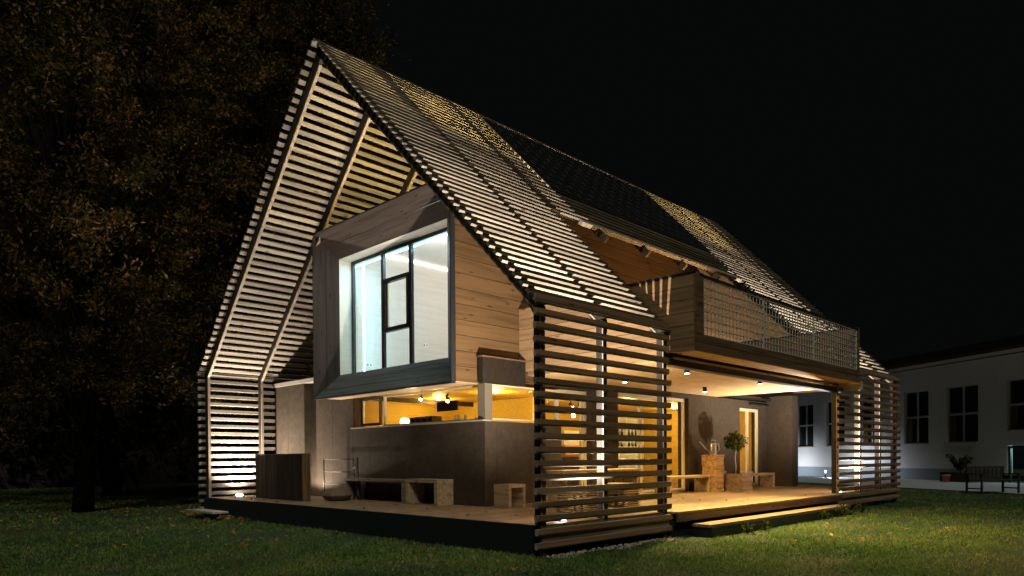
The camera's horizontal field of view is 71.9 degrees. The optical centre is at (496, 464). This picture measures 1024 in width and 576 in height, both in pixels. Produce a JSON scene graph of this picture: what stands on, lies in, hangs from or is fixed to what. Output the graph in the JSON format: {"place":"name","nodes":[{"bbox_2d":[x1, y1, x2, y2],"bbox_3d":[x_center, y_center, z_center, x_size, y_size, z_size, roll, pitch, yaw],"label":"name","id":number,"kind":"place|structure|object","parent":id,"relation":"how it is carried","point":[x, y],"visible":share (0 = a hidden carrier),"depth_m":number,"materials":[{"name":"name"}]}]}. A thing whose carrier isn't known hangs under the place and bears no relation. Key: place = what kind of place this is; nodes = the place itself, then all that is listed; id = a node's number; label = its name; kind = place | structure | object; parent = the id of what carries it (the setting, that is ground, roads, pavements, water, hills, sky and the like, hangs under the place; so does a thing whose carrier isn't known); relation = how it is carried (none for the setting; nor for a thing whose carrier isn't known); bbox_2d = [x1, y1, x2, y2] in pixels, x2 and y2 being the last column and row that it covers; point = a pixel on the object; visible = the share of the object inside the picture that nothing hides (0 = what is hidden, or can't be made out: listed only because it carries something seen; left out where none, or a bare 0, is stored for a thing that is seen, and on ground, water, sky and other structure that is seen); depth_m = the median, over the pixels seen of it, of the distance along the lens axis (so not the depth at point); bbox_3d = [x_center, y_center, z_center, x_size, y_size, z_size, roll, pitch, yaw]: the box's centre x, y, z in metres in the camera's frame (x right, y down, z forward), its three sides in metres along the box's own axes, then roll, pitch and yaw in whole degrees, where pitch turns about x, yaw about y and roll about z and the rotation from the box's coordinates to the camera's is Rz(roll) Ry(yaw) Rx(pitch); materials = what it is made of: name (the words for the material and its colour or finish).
{"place":"outdoors","nodes":[
{"label":"outdoors","id":0,"kind":"place"},
{"bbox_2d":[0,469,1023,575],"bbox_3d":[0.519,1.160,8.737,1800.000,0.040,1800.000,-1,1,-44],"label":"lawn","id":1,"kind":"structure","parent":0,"point":[581,547],"depth_m":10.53,"materials":[{"name":"green plant"}]},
{"bbox_2d":[0,9,108,443],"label":"tree","id":2,"kind":"object","parent":1,"relation":"on","point":[13,282],"visible":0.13,"depth_m":20.91,"materials":[{"name":"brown plant"}]},
{"bbox_2d":[0,7,253,495],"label":"tree","id":3,"kind":"object","parent":1,"relation":"on","point":[111,480],"visible":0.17,"depth_m":25.08,"materials":[{"name":"green plant"}]},
{"bbox_2d":[0,0,288,512],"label":"tree","id":4,"kind":"object","parent":1,"relation":"on","point":[92,314],"visible":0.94,"depth_m":16.71,"materials":[{"name":"green plant"}]},
{"bbox_2d":[0,352,290,488],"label":"hedge","id":5,"kind":"object","parent":1,"relation":"on","point":[34,464],"visible":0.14,"depth_m":34.75,"materials":[{"name":"green plant"}]},
{"bbox_2d":[186,508,228,520],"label":"stepping slab","id":6,"kind":"structure","parent":1,"relation":"on","point":[209,514],"depth_m":14.64,"materials":[{"name":"concrete"}]},
{"bbox_2d":[72,0,414,463],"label":"tree","id":7,"kind":"object","parent":1,"relation":"on","point":[262,146],"visible":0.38,"depth_m":19.76,"materials":[{"name":"green plant"}]},
{"bbox_2d":[182,0,410,415],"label":"tree","id":8,"kind":"object","parent":1,"relation":"on","point":[317,143],"visible":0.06,"depth_m":26.19,"materials":[{"name":"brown plant"}]},
{"bbox_2d":[0,488,1023,575],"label":"fallen leaves","id":9,"kind":"object","parent":1,"relation":"on","point":[196,516],"visible":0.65,"depth_m":14.93,"materials":[{"name":"brown plant"}]},
{"bbox_2d":[197,38,900,556],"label":"wooden house","id":10,"kind":"structure","parent":1,"relation":"on","point":[537,286],"depth_m":14.08,"materials":[{"name":"wood"}]},
{"bbox_2d":[360,397,382,425],"bbox_3d":[-2.653,-1.133,15.027,0.060,0.590,0.730,-1,1,-44],"label":"casement window","id":11,"kind":"structure","parent":10,"relation":"in","point":[362,401],"depth_m":14.98,"materials":[{"name":"wood"}]},
{"bbox_2d":[351,227,446,372],"bbox_3d":[-1.868,-3.160,14.083,0.092,2.468,3.546,-1,1,-44],"label":"window frame","id":12,"kind":"structure","parent":10,"relation":"in","point":[409,276],"depth_m":14.39,"materials":[{"name":"metal"}]},
{"bbox_2d":[383,385,477,425],"bbox_3d":[-1.272,-1.120,13.649,0.060,0.630,2.990,-1,1,-44],"label":"window","id":13,"kind":"structure","parent":10,"relation":"in","point":[385,397],"depth_m":13.87,"materials":[{"name":"brown wood"}]},
{"bbox_2d":[437,395,457,411],"bbox_3d":[-1.114,-1.415,16.095,0.040,0.369,0.700,-1,1,-44],"label":"range hood","id":14,"kind":"object","parent":10,"relation":"attached to","point":[448,406],"depth_m":16.06,"materials":[{"name":"plastic"}]},
{"bbox_2d":[492,384,558,421],"bbox_3d":[0.541,-1.132,13.194,1.850,0.635,0.060,-1,1,-44],"label":"window","id":15,"kind":"structure","parent":10,"relation":"in","point":[556,401],"depth_m":13.09,"materials":[{"name":"brown wood"}]},
{"bbox_2d":[561,430,578,454],"bbox_3d":[2.333,-0.192,20.643,1.500,1.600,0.500,-1,1,-44],"label":"tall cupboard","id":16,"kind":"object","parent":10,"relation":"on","point":[569,443],"visible":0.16,"depth_m":20.14,"materials":[{"name":"white paint"}]},
{"bbox_2d":[562,455,578,485],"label":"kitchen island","id":17,"kind":"structure","parent":10,"relation":"on","point":[572,482],"depth_m":15.92,"materials":[{"name":"brown wood"}]},
{"bbox_2d":[554,389,586,498],"bbox_3d":[1.504,-0.412,14.253,0.950,2.180,0.060,-1,1,-44],"label":"glass door","id":18,"kind":"structure","parent":10,"relation":"in","point":[582,456],"depth_m":14.47,"materials":[{"name":"brown wood"}]},
{"bbox_2d":[618,418,643,479],"bbox_3d":[4.033,-0.503,22.475,1.900,2.000,0.295,-1,1,-44],"label":"wine shelf","id":19,"kind":"object","parent":10,"relation":"attached to","point":[625,444],"visible":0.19,"depth_m":22.92,"materials":[{"name":"brown paint"}]},
{"bbox_2d":[618,392,684,493],"bbox_3d":[3.551,-0.472,16.206,2.870,2.230,0.060,-1,1,-44],"label":"sliding door","id":20,"kind":"structure","parent":10,"relation":"in","point":[638,396],"depth_m":16.92,"materials":[{"name":"brown wood"}]},
{"bbox_2d":[740,408,757,485],"bbox_3d":[6.917,-0.486,19.508,1.280,2.140,0.060,-1,1,-44],"label":"glass door","id":21,"kind":"structure","parent":10,"relation":"in","point":[745,410],"depth_m":19.65,"materials":[{"name":"brown wood"}]},
{"bbox_2d":[201,485,897,557],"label":"timber deck","id":22,"kind":"structure","parent":1,"relation":"on","point":[493,528],"depth_m":11.77,"materials":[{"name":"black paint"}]},
{"bbox_2d":[255,453,310,500],"bbox_3d":[-4.595,0.245,15.135,0.185,0.970,2.120,-1,1,-44],"label":"cabinet","id":23,"kind":"object","parent":22,"relation":"on","point":[283,476],"visible":0.98,"depth_m":14.89,"materials":[{"name":"brown wood"}]},
{"bbox_2d":[322,488,351,500],"bbox_3d":[-3.267,0.604,14.527,0.623,0.255,0.609,-1,1,-44],"label":"faceted stone","id":24,"kind":"object","parent":22,"relation":"on","point":[335,494],"visible":1,"depth_m":14.33,"materials":[{"name":"grey stone"}]},
{"bbox_2d":[323,458,360,499],"bbox_3d":[-3.305,0.286,15.130,0.045,0.880,1.440,-1,1,-44],"label":"chair","id":25,"kind":"object","parent":22,"relation":"on","point":[356,465],"visible":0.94,"depth_m":14.78,"materials":[{"name":"metal"}]},
{"bbox_2d":[344,478,405,503],"bbox_3d":[-2.337,0.502,14.206,0.360,0.449,2.090,-1,1,-44],"label":"wooden bench","id":26,"kind":"object","parent":22,"relation":"on","point":[348,482],"visible":0.62,"depth_m":14.47,"materials":[{"name":"brown wood"}]},
{"bbox_2d":[405,478,452,505],"bbox_3d":[-1.241,0.495,13.075,0.380,0.469,0.940,-1,1,-44],"label":"wooden bench","id":27,"kind":"object","parent":22,"relation":"on","point":[443,492],"visible":1,"depth_m":12.84,"materials":[{"name":"brown wood"}]},
{"bbox_2d":[494,484,525,507],"bbox_3d":[0.236,0.528,12.170,0.420,0.399,0.360,-1,1,-44],"label":"wooden stool","id":28,"kind":"object","parent":22,"relation":"on","point":[509,495],"visible":1,"depth_m":12.10,"materials":[{"name":"brown wood"}]},
{"bbox_2d":[232,493,822,516],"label":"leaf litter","id":29,"kind":"object","parent":22,"relation":"on","point":[395,504],"visible":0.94,"depth_m":14.51,"materials":[{"name":"brown plant"}]},
{"bbox_2d":[551,491,596,511],"bbox_3d":[1.279,0.566,11.022,0.600,0.329,0.600,-1,1,-44],"label":"wooden bench","id":30,"kind":"object","parent":22,"relation":"on","point":[565,496],"visible":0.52,"depth_m":10.84,"materials":[{"name":"brown wood"}]},
{"bbox_2d":[546,468,641,500],"bbox_3d":[1.830,0.394,13.384,2.400,0.619,0.600,-1,1,-44],"label":"wooden table","id":31,"kind":"object","parent":22,"relation":"on","point":[559,483],"visible":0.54,"depth_m":12.79,"materials":[{"name":"brown wood"}]},
{"bbox_2d":[596,483,642,506],"bbox_3d":[2.175,0.516,12.392,0.600,0.389,0.600,-1,1,-44],"label":"wooden bench","id":32,"kind":"object","parent":22,"relation":"on","point":[628,491],"visible":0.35,"depth_m":12.22,"materials":[{"name":"brown wood"}]},
{"bbox_2d":[654,475,710,492],"bbox_3d":[4.355,0.450,16.395,1.820,0.409,0.400,-1,1,-44],"label":"wooden bench","id":33,"kind":"object","parent":22,"relation":"on","point":[702,483],"visible":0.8,"depth_m":16.84,"materials":[{"name":"brown wood"}]},
{"bbox_2d":[701,455,724,491],"bbox_3d":[5.247,0.196,17.087,0.394,0.890,0.404,-1,1,-44],"label":"wooden pedestal","id":34,"kind":"object","parent":22,"relation":"on","point":[712,467],"visible":0.92,"depth_m":16.93,"materials":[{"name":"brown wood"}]},
{"bbox_2d":[699,440,718,454],"bbox_3d":[5.147,-0.426,17.055,0.477,0.356,0.144,0,1,12],"label":"watering can","id":35,"kind":"object","parent":34,"relation":"on","point":[712,449],"visible":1,"depth_m":16.98,"materials":[{"name":"metal"}]},
{"bbox_2d":[722,473,752,490],"bbox_3d":[5.907,0.425,17.412,0.550,0.416,0.610,-1,1,-44],"label":"timber planter","id":36,"kind":"object","parent":22,"relation":"on","point":[738,482],"visible":0.77,"depth_m":17.19,"materials":[{"name":"brown wood"}]},
{"bbox_2d":[723,430,747,473],"bbox_3d":[5.923,-0.289,17.378,0.613,1.126,0.590,-1,1,-44],"label":"bay tree","id":37,"kind":"object","parent":36,"relation":"on","point":[736,442],"visible":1,"depth_m":17.32,"materials":[{"name":"green plant"}]},
{"bbox_2d":[741,473,774,486],"bbox_3d":[6.800,0.417,18.779,1.950,0.389,0.380,-1,1,-44],"label":"wooden bench","id":38,"kind":"object","parent":22,"relation":"on","point":[767,479],"visible":0.55,"depth_m":19.32,"materials":[{"name":"brown wood"}]},
{"bbox_2d":[546,536,682,558],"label":"pebbles","id":39,"kind":"object","parent":1,"relation":"on","point":[614,546],"visible":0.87,"depth_m":9.73,"materials":[{"name":"grey gravel"}]},
{"bbox_2d":[738,522,755,533],"bbox_3d":[4.021,1.001,11.322,0.319,0.222,0.261,-1,1,-44],"label":"plant","id":40,"kind":"object","parent":1,"relation":"on","point":[747,528],"visible":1,"depth_m":11.30,"materials":[{"name":"green plant"}]},
{"bbox_2d":[758,519,772,530],"bbox_3d":[4.497,0.997,11.754,0.187,0.213,0.241,-1,1,-44],"label":"plant","id":41,"kind":"object","parent":1,"relation":"on","point":[767,525],"visible":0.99,"depth_m":11.74,"materials":[{"name":"green plant"}]},
{"bbox_2d":[692,504,850,537],"bbox_3d":[5.293,0.992,13.008,5.900,0.220,0.330,-1,1,-44],"label":"deck step","id":42,"kind":"object","parent":1,"relation":"on","point":[715,528],"visible":0.76,"depth_m":12.12,"materials":[{"name":"black paint"}]},
{"bbox_2d":[817,510,832,519],"bbox_3d":[6.362,0.983,13.629,0.271,0.254,0.280,-1,1,-44],"label":"plant","id":43,"kind":"object","parent":1,"relation":"on","point":[825,515],"visible":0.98,"depth_m":13.62,"materials":[{"name":"green plant"}]},
{"bbox_2d":[835,504,848,516],"bbox_3d":[6.934,0.922,14.258,0.290,0.276,0.397,-1,1,-44],"label":"plant","id":44,"kind":"object","parent":1,"relation":"on","point":[841,510],"visible":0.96,"depth_m":14.23,"materials":[{"name":"green plant"}]},
{"bbox_2d":[839,503,860,514],"bbox_3d":[7.342,0.918,14.618,0.404,0.271,0.311,0,1,9],"label":"plant","id":45,"kind":"object","parent":1,"relation":"on","point":[855,508],"visible":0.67,"depth_m":14.57,"materials":[{"name":"green plant"}]},
{"bbox_2d":[854,502,871,512],"bbox_3d":[7.946,0.930,15.316,0.356,0.233,0.279,-1,1,-16],"label":"plant","id":46,"kind":"object","parent":1,"relation":"on","point":[862,509],"visible":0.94,"depth_m":15.30,"materials":[{"name":"green plant"}]},
{"bbox_2d":[765,334,1023,482],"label":"white hall","id":47,"kind":"structure","parent":1,"relation":"on","point":[961,401],"depth_m":33.65,"materials":[{"name":"paint"}]},
{"bbox_2d":[798,404,812,447],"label":"window","id":48,"kind":"structure","parent":47,"relation":"in","point":[805,411],"depth_m":43.72,"materials":[{"name":"glass"}]},
{"bbox_2d":[825,400,844,446],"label":"window","id":49,"kind":"structure","parent":47,"relation":"in","point":[841,401],"depth_m":40.85,"materials":[{"name":"glass"}]},
{"bbox_2d":[862,397,874,441],"bbox_3d":[20.348,-2.393,38.134,0.080,2.600,1.550,-1,1,-11],"label":"window","id":50,"kind":"structure","parent":47,"relation":"in","point":[870,398],"depth_m":38.47,"materials":[{"name":"glass"}]},
{"bbox_2d":[903,390,928,444],"bbox_3d":[20.870,-2.341,35.026,0.260,2.650,1.550,-1,1,-11],"label":"window","id":51,"kind":"structure","parent":47,"relation":"in","point":[917,431],"depth_m":35.06,"materials":[{"name":"glass"}]},
{"bbox_2d":[945,384,977,443],"bbox_3d":[21.392,-2.319,32.382,0.260,2.650,1.720,-1,1,-11],"label":"window","id":52,"kind":"structure","parent":47,"relation":"in","point":[962,400],"depth_m":32.40,"materials":[{"name":"glass"}]},
{"bbox_2d":[1005,378,1023,430],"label":"window","id":53,"kind":"structure","parent":47,"relation":"in","point":[1016,386],"depth_m":29.83,"materials":[{"name":"glass"}]},
{"bbox_2d":[965,466,1020,494],"bbox_3d":[15.669,0.475,22.271,1.520,0.870,0.600,-1,1,-14],"label":"garden bench","id":54,"kind":"object","parent":1,"relation":"on","point":[981,479],"visible":0.98,"depth_m":22.38,"materials":[{"name":"brown wood"}]},
{"bbox_2d":[0,0,1023,423],"label":"sky","id":55,"kind":"structure","parent":0,"point":[869,154],"materials":[{"name":"black"}]},
{"bbox_2d":[798,475,1023,493],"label":"gravel path","id":56,"kind":"structure","parent":0,"point":[942,485],"depth_m":29.01,"materials":[{"name":"grey gravel"}]},
{"bbox_2d":[941,475,950,481],"bbox_3d":[20.025,0.596,31.443,0.380,0.320,0.380,-1,1,-44],"label":"flower pot","id":57,"kind":"object","parent":56,"relation":"on","point":[945,478],"visible":0.94,"depth_m":31.32,"materials":[{"name":"ceramic"}]},
{"bbox_2d":[940,454,978,482],"bbox_3d":[20.634,0.103,31.464,0.940,1.296,1.659,-1,1,-23],"label":"potted shrub","id":58,"kind":"object","parent":56,"relation":"on","point":[963,462],"visible":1,"depth_m":31.30,"materials":[{"name":"green plant"}]},
{"bbox_3d":[-1.783,-0.018,14.881,0.550,1.430,4.800,-1,1,-44],"label":"window counter","id":59,"kind":"object","parent":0,"visible":0},
{"bbox_2d":[400,418,408,423],"bbox_3d":[-1.934,-0.868,14.941,0.197,0.270,0.200,-1,1,-44],"label":"table lamp","id":60,"kind":"object","parent":59,"relation":"on","point":[404,419],"visible":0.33,"depth_m":14.87,"materials":[{"name":"metal"}]},
{"bbox_2d":[410,416,441,422],"bbox_3d":[-1.460,-0.864,14.601,0.240,0.260,0.750,-1,1,-44],"label":"open shelf box","id":61,"kind":"object","parent":59,"relation":"on","point":[424,419],"visible":0.39,"depth_m":14.46,"materials":[{"name":"black wood"}]}
]}

